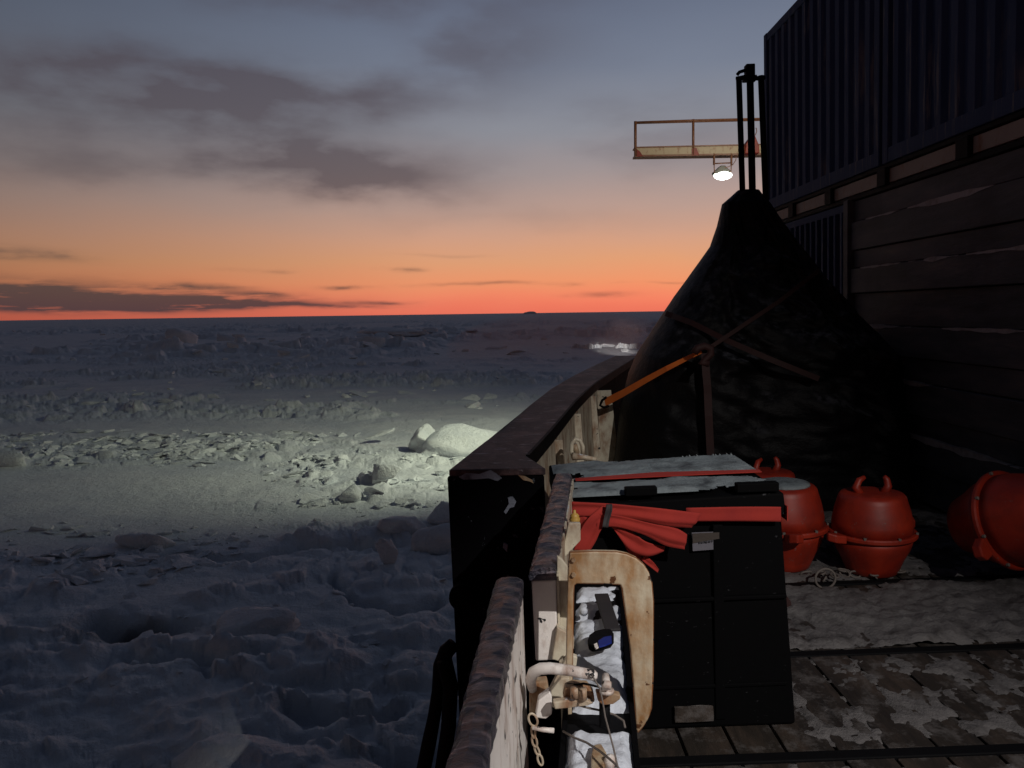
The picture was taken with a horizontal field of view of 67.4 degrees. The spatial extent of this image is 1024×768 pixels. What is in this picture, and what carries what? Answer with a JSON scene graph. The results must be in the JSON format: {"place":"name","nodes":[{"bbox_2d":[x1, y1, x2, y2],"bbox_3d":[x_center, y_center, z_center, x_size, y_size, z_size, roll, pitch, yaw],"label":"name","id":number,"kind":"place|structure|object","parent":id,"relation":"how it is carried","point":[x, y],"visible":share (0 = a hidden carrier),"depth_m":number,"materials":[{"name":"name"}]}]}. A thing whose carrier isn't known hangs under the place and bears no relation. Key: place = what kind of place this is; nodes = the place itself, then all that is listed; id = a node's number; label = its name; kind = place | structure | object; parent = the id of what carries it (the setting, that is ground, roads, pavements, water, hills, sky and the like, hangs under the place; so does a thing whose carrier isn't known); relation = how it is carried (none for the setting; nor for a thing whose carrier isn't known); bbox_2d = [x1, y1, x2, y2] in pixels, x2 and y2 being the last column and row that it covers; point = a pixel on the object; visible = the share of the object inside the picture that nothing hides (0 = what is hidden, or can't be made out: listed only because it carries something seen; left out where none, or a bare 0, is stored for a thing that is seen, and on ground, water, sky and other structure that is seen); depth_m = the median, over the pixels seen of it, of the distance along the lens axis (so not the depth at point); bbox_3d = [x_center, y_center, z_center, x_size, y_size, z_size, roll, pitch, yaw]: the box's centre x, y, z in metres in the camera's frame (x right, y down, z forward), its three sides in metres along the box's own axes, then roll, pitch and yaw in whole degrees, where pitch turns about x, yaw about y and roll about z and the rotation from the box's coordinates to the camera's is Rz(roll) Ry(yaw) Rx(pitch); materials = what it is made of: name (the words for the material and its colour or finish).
{"place":"outdoors","nodes":[
{"label":"outdoors","id":0,"kind":"place"},
{"bbox_2d":[0,311,663,767],"bbox_3d":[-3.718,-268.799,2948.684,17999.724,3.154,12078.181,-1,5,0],"label":"sea ice","id":1,"kind":"structure","parent":0,"point":[304,697],"depth_m":18.12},
{"bbox_2d":[0,451,26,466],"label":"ice block","id":2,"kind":"structure","parent":1,"relation":"on","point":[12,458],"depth_m":26.46,"materials":[{"name":"white ice"}]},
{"bbox_2d":[115,533,175,549],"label":"ice block","id":3,"kind":"structure","parent":1,"relation":"on","point":[139,540],"depth_m":16.69,"materials":[{"name":"white ice"}]},
{"bbox_2d":[163,328,197,343],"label":"ice hummock","id":4,"kind":"object","parent":1,"relation":"on","point":[184,336],"visible":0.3,"depth_m":143.44,"materials":[{"name":"white ice"}]},
{"bbox_2d":[215,607,300,636],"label":"ice block","id":5,"kind":"structure","parent":1,"relation":"on","point":[273,621],"depth_m":11.97,"materials":[{"name":"white ice"}]},
{"bbox_2d":[0,325,637,706],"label":"ice rubble","id":6,"kind":"object","parent":1,"relation":"on","point":[178,561],"visible":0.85,"depth_m":24.26,"materials":[{"name":"white ice"}]},
{"bbox_2d":[338,483,363,501],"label":"ice block","id":7,"kind":"structure","parent":1,"relation":"on","point":[353,493],"depth_m":20.48,"materials":[{"name":"white ice"}]},
{"bbox_2d":[349,336,384,347],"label":"ice hummock","id":8,"kind":"object","parent":1,"relation":"on","point":[379,342],"visible":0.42,"depth_m":111.66,"materials":[{"name":"white ice"}]},
{"bbox_2d":[365,427,394,439],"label":"ice slab","id":9,"kind":"structure","parent":1,"relation":"on","point":[383,432],"depth_m":30.27,"materials":[{"name":"white ice"}]},
{"bbox_2d":[372,463,400,483],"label":"ice block","id":10,"kind":"structure","parent":1,"relation":"on","point":[381,472],"depth_m":22.34,"materials":[{"name":"white ice"}]},
{"bbox_2d":[375,538,398,563],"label":"ice block","id":11,"kind":"structure","parent":1,"relation":"on","point":[387,550],"depth_m":15.07,"materials":[{"name":"white ice"}]},
{"bbox_2d":[356,326,427,336],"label":"ice hummock","id":12,"kind":"object","parent":1,"relation":"on","point":[392,330],"visible":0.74,"depth_m":161.11,"materials":[{"name":"white ice"}]},
{"bbox_2d":[377,516,427,534],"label":"ice block","id":13,"kind":"structure","parent":1,"relation":"on","point":[391,525],"depth_m":17.18,"materials":[{"name":"white ice"}]},
{"bbox_2d":[408,423,434,450],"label":"ice block","id":14,"kind":"structure","parent":1,"relation":"on","point":[421,435],"depth_m":27.92,"materials":[{"name":"white ice"}]},
{"bbox_2d":[410,523,450,555],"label":"ice block","id":15,"kind":"structure","parent":1,"relation":"on","point":[434,540],"depth_m":16.09,"materials":[{"name":"white ice"}]},
{"bbox_2d":[427,501,449,524],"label":"ice block","id":16,"kind":"structure","parent":1,"relation":"on","point":[439,514],"depth_m":17.83,"materials":[{"name":"white ice"}]},
{"bbox_2d":[415,423,496,456],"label":"ice block","id":17,"kind":"structure","parent":1,"relation":"on","point":[457,440],"depth_m":27.23,"materials":[{"name":"white ice"}]},
{"bbox_2d":[524,311,536,313],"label":"iceberg","id":18,"kind":"object","parent":1,"relation":"on","point":[531,312],"visible":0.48,"depth_m":2583.65,"materials":[{"name":"white ice"}]},
{"bbox_2d":[525,626,549,767],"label":"ship hull","id":19,"kind":"object","parent":1,"relation":"on","point":[543,738],"visible":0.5,"depth_m":2.79,"materials":[{"name":"black paint"}]},
{"bbox_2d":[417,639,457,767],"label":"fender","id":20,"kind":"object","parent":19,"relation":"hanging from","point":[444,696],"visible":0.98,"depth_m":3.34,"materials":[{"name":"black rubber"}]},
{"bbox_2d":[445,577,528,767],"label":"bulwark gate","id":21,"kind":"structure","parent":19,"relation":"on","point":[491,730],"depth_m":1.53,"materials":[{"name":"beige metal"}]},
{"bbox_2d":[527,712,553,765],"bbox_3d":[0.067,0.810,1.740,0.060,0.129,0.028,-2,5,0],"label":"safety chain","id":22,"kind":"object","parent":21,"relation":"hanging from","point":[535,728],"visible":1,"depth_m":1.74,"materials":[{"name":"beige paint"}]},
{"bbox_2d":[570,343,601,348],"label":"ice ridge","id":23,"kind":"structure","parent":1,"relation":"on","point":[587,346],"depth_m":104.41,"materials":[{"name":"white ice"}]},
{"bbox_2d":[614,342,642,348],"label":"ice ridge","id":24,"kind":"structure","parent":1,"relation":"on","point":[630,346],"depth_m":104.09,"materials":[{"name":"white ice"}]},
{"bbox_2d":[0,0,796,320],"label":"sky","id":25,"kind":"structure","parent":0,"point":[159,158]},
{"bbox_2d":[633,118,760,159],"bbox_3d":[5.336,-6.914,21.632,3.878,1.100,0.420,-2,5,0],"label":"light boom","id":26,"kind":"object","parent":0,"point":[693,151],"visible":0.73,"depth_m":21.49,"materials":[{"name":"paint"}]},
{"bbox_2d":[712,153,736,179],"bbox_3d":[5.967,-6.120,21.661,0.665,0.712,0.350,-2,5,0],"label":"floodlight","id":27,"kind":"object","parent":26,"relation":"hanging from","point":[721,173],"visible":1,"depth_m":21.54,"materials":[{"name":"white"}]},
{"bbox_2d":[744,128,759,155],"bbox_3d":[6.627,-6.724,21.323,0.407,0.686,0.312,-2,5,0],"label":"orange hood","id":28,"kind":"object","parent":26,"relation":"attached to","point":[746,148],"visible":0.49,"depth_m":21.20,"materials":[{"name":"plastic"}]},
{"bbox_2d":[547,497,1023,767],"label":"deck","id":29,"kind":"structure","parent":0,"point":[817,690],"depth_m":3.11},
{"bbox_2d":[448,356,634,714],"bbox_3d":[0.821,2.229,7.460,0.661,4.573,8.258,0,5,13],"label":"bulwark","id":30,"kind":"object","parent":29,"relation":"attached to","point":[499,489],"visible":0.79,"depth_m":3.45,"materials":[{"name":"black paint"}]},
{"bbox_2d":[569,437,596,460],"bbox_3d":[0.400,0.365,4.336,0.150,0.132,0.086,-2,5,0],"label":"shackle","id":31,"kind":"object","parent":30,"relation":"hanging from","point":[574,452],"visible":0.98,"depth_m":4.34,"materials":[{"name":"beige paint"}]},
{"bbox_2d":[599,342,713,408],"bbox_3d":[1.114,-0.045,6.297,0.153,0.615,1.234,-5,7,-38],"label":"ratchet strap","id":32,"kind":"object","parent":30,"relation":"attached to","point":[697,349],"visible":1,"depth_m":6.13,"materials":[{"name":"orange fabric"}]},
{"bbox_2d":[529,473,580,728],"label":"bulwark gate","id":33,"kind":"structure","parent":29,"relation":"on","point":[559,538],"depth_m":2.08,"materials":[{"name":"white paint"}]},
{"bbox_2d":[558,584,639,767],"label":"snowy shelf","id":34,"kind":"object","parent":29,"relation":"on","point":[573,722],"visible":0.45,"depth_m":1.90,"materials":[{"name":"black metal"}]},
{"bbox_2d":[562,730,618,767],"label":"steel wire","id":35,"kind":"object","parent":34,"relation":"on","point":[595,748],"visible":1,"depth_m":1.67,"materials":[{"name":"grey metal"}]},
{"bbox_2d":[575,586,620,621],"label":"snow","id":36,"kind":"structure","parent":34,"relation":"on","point":[585,596],"depth_m":2.67,"materials":[{"name":"white snow"}]},
{"bbox_2d":[565,730,633,767],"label":"snow","id":37,"kind":"structure","parent":34,"relation":"on","point":[578,754],"depth_m":1.74,"materials":[{"name":"white snow"}]},
{"bbox_2d":[579,706,625,727],"bbox_3d":[0.211,0.773,1.807,0.114,0.050,0.039,0,5,10],"label":"steel wire","id":38,"kind":"object","parent":37,"relation":"on","point":[613,714],"visible":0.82,"depth_m":1.81,"materials":[{"name":"grey metal"}]},
{"bbox_2d":[591,744,616,767],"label":"foot bolt","id":39,"kind":"object","parent":37,"relation":"on","point":[599,760],"visible":0.81,"depth_m":1.65,"materials":[{"name":"white paint"}]},
{"bbox_2d":[572,619,628,714],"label":"snow","id":40,"kind":"structure","parent":34,"relation":"on","point":[610,662],"depth_m":2.17,"materials":[{"name":"white snow"}]},
{"bbox_2d":[579,607,587,615],"bbox_3d":[0.230,0.724,2.444,0.030,0.056,0.085,-2,5,0],"label":"snow lump","id":41,"kind":"object","parent":40,"relation":"on","point":[583,611],"visible":1,"depth_m":2.41,"materials":[{"name":"white snow"}]},
{"bbox_2d":[588,629,613,651],"bbox_3d":[0.258,0.740,2.209,0.081,0.024,0.143,-2,5,0],"label":"blue tag","id":42,"kind":"object","parent":40,"relation":"on","point":[601,640],"visible":1,"depth_m":2.20,"materials":[{"name":"black plastic"}]},
{"bbox_2d":[595,593,620,631],"bbox_3d":[0.303,0.726,2.452,0.047,0.010,0.294,-2,5,0],"label":"dark bar","id":43,"kind":"object","parent":40,"relation":"on","point":[607,613],"visible":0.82,"depth_m":2.43,"materials":[{"name":"grey metal"}]},
{"bbox_2d":[566,550,653,732],"bbox_3d":[0.242,0.704,1.931,0.236,0.588,0.029,-2,5,0],"label":"bracket frame","id":44,"kind":"object","parent":34,"relation":"on","point":[628,573],"visible":0.94,"depth_m":1.91,"materials":[{"name":"paint"}]},
{"bbox_2d":[529,673,619,726],"bbox_3d":[0.139,0.741,1.825,0.135,0.155,0.246,-5,7,-41],"label":"gate latch","id":45,"kind":"object","parent":44,"relation":"attached to","point":[544,698],"visible":0.91,"depth_m":1.80,"materials":[{"name":"metal"}]},
{"bbox_2d":[525,662,597,692],"bbox_3d":[0.099,0.699,1.789,0.203,0.120,0.079,4,7,41],"label":"pipe handle","id":46,"kind":"object","parent":45,"relation":"attached to","point":[534,672],"visible":0.99,"depth_m":1.76,"materials":[{"name":"white paint"}]},
{"bbox_2d":[591,674,617,763],"bbox_3d":[0.205,0.728,1.636,0.017,0.133,0.205,-2,5,-10],"label":"steel wire","id":47,"kind":"object","parent":46,"relation":"attached to","point":[606,719],"visible":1,"depth_m":1.67,"materials":[{"name":"grey metal"}]},
{"bbox_2d":[567,682,597,687],"bbox_3d":[0.165,0.700,1.783,0.092,0.026,0.011,3,7,39],"label":"steel wire","id":48,"kind":"object","parent":45,"relation":"attached to","point":[588,684],"visible":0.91,"depth_m":1.78,"materials":[{"name":"grey metal"}]},
{"bbox_2d":[549,465,794,728],"bbox_3d":[0.666,0.863,3.406,0.939,0.995,0.757,-2,5,0],"label":"pallet crate","id":49,"kind":"object","parent":29,"relation":"on","point":[722,657],"visible":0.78,"depth_m":3.07,"materials":[{"name":"black plastic"}]},
{"bbox_2d":[551,454,754,478],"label":"lid snow","id":50,"kind":"structure","parent":49,"relation":"on","point":[594,468],"depth_m":3.52,"materials":[{"name":"white snow"}]},
{"bbox_2d":[572,476,765,497],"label":"lid snow","id":51,"kind":"structure","parent":49,"relation":"on","point":[664,485],"depth_m":3.14,"materials":[{"name":"white snow"}]},
{"bbox_2d":[572,469,787,572],"bbox_3d":[0.652,0.541,3.334,0.858,0.311,0.861,-2,5,0],"label":"lashing strap","id":52,"kind":"object","parent":49,"relation":"attached to","point":[624,522],"visible":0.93,"depth_m":2.95,"materials":[{"name":"red fabric"}]},
{"bbox_2d":[787,597,790,606],"bbox_3d":[1.299,1.020,3.616,0.031,0.070,0.010,-2,5,0],"label":"red rag","id":53,"kind":"object","parent":49,"relation":"attached to","point":[788,602],"visible":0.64,"depth_m":3.61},
{"bbox_2d":[614,189,914,511],"bbox_3d":[2.067,-0.327,6.995,2.355,2.822,2.024,-2,5,0],"label":"covered crane","id":54,"kind":"object","parent":29,"relation":"on","point":[837,427],"visible":0.89,"depth_m":6.27,"materials":[{"name":"black fabric"}]},
{"bbox_2d":[701,353,713,454],"bbox_3d":[1.557,0.163,6.116,0.083,0.816,0.066,-2,5,0],"label":"lashing strap","id":55,"kind":"object","parent":54,"relation":"hanging from","point":[708,410],"visible":0.86,"depth_m":6.09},
{"bbox_2d":[665,311,819,380],"bbox_3d":[1.787,-0.321,6.269,1.336,0.566,0.303,3,7,38],"label":"lashing strap","id":56,"kind":"object","parent":54,"relation":"attached to","point":[745,348],"visible":1,"depth_m":6.06,"materials":[{"name":"fabric"}]},
{"bbox_2d":[736,63,768,201],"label":"stowed poles","id":57,"kind":"object","parent":54,"relation":"attached to","point":[749,77],"visible":0.93,"depth_m":6.74,"materials":[{"name":"black metal"}]},
{"bbox_2d":[711,269,819,346],"bbox_3d":[2.076,-0.613,6.220,1.065,0.646,0.094,-3,6,-18],"label":"lashing strap","id":58,"kind":"object","parent":54,"relation":"attached to","point":[769,307],"visible":0.94,"depth_m":6.17,"materials":[{"name":"fabric"}]},
{"bbox_2d":[785,205,860,294],"bbox_3d":[3.411,-0.543,8.591,0.220,2.635,2.000,-2,5,0],"label":"slatted screen","id":59,"kind":"object","parent":29,"relation":"on","point":[818,237],"visible":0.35,"depth_m":8.06,"materials":[{"name":"blue paint"}]},
{"bbox_2d":[814,568,836,587],"bbox_3d":[1.871,1.161,4.585,0.134,0.134,0.014,-2,5,0],"label":"steel ring","id":60,"kind":"object","parent":29,"relation":"on","point":[818,572],"visible":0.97,"depth_m":4.58,"materials":[{"name":"grey metal"}]},
{"bbox_2d":[724,764,1016,767],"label":"deck snow","id":61,"kind":"structure","parent":29,"relation":"on","point":[950,766],"depth_m":2.80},
{"bbox_2d":[785,509,1006,582],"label":"deck snow","id":62,"kind":"structure","parent":29,"relation":"on","point":[908,564],"depth_m":4.92,"materials":[{"name":"white snow"}]},
{"bbox_2d":[753,456,794,478],"bbox_3d":[1.846,0.821,5.552,0.506,0.588,0.495,-1,5,1],"label":"mooring float","id":63,"kind":"object","parent":62,"relation":"on","point":[776,470],"visible":0.15,"depth_m":5.49,"materials":[{"name":"red plastic"}]},
{"bbox_2d":[779,483,829,572],"bbox_3d":[1.745,0.908,4.942,0.558,0.544,0.547,-5,7,-38],"label":"mooring float","id":64,"kind":"object","parent":62,"relation":"on","point":[805,528],"visible":0.43,"depth_m":4.72,"materials":[{"name":"red plastic"}]},
{"bbox_2d":[763,477,810,489],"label":"float snow","id":65,"kind":"structure","parent":64,"relation":"on","point":[787,483],"depth_m":4.85,"materials":[{"name":"white snow"}]},
{"bbox_2d":[800,568,906,581],"bbox_3d":[2.096,1.169,4.711,0.627,0.044,0.156,-2,5,0],"label":"float chain","id":66,"kind":"object","parent":62,"relation":"on","point":[840,570],"visible":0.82,"depth_m":4.71,"materials":[{"name":"grey metal"}]},
{"bbox_2d":[827,475,918,578],"bbox_3d":[2.238,0.870,4.775,0.526,0.612,0.516,1,6,21],"label":"mooring float","id":67,"kind":"object","parent":62,"relation":"on","point":[872,531],"visible":0.99,"depth_m":4.62,"materials":[{"name":"red plastic"}]},
{"bbox_2d":[786,577,1023,650],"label":"deck snow","id":68,"kind":"structure","parent":29,"relation":"on","point":[911,611],"depth_m":4.10,"materials":[{"name":"white snow"}]},
{"bbox_2d":[947,471,1023,570],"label":"mooring float","id":69,"kind":"object","parent":68,"relation":"on","point":[985,517],"visible":1,"depth_m":4.34,"materials":[{"name":"red plastic"}]},
{"bbox_2d":[792,654,1023,746],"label":"deck snow","id":70,"kind":"structure","parent":29,"relation":"on","point":[904,706],"depth_m":3.20,"materials":[{"name":"white snow"}]},
{"bbox_2d":[843,147,1023,511],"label":"plank wall","id":71,"kind":"structure","parent":29,"relation":"on","point":[933,270],"depth_m":5.79,"materials":[{"name":"brown wood"}]},
{"bbox_2d":[774,110,1023,223],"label":"support beam","id":72,"kind":"structure","parent":71,"relation":"on","point":[996,137],"depth_m":6.14,"materials":[{"name":"black metal"}]},
{"bbox_2d":[764,0,882,207],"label":"shipping container","id":73,"kind":"object","parent":72,"relation":"on","point":[823,73],"visible":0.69,"depth_m":7.98,"materials":[{"name":"metal"}]},
{"bbox_2d":[882,0,1023,164],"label":"shipping container","id":74,"kind":"object","parent":72,"relation":"on","point":[953,68],"visible":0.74,"depth_m":5.76,"materials":[{"name":"metal"}]}
]}

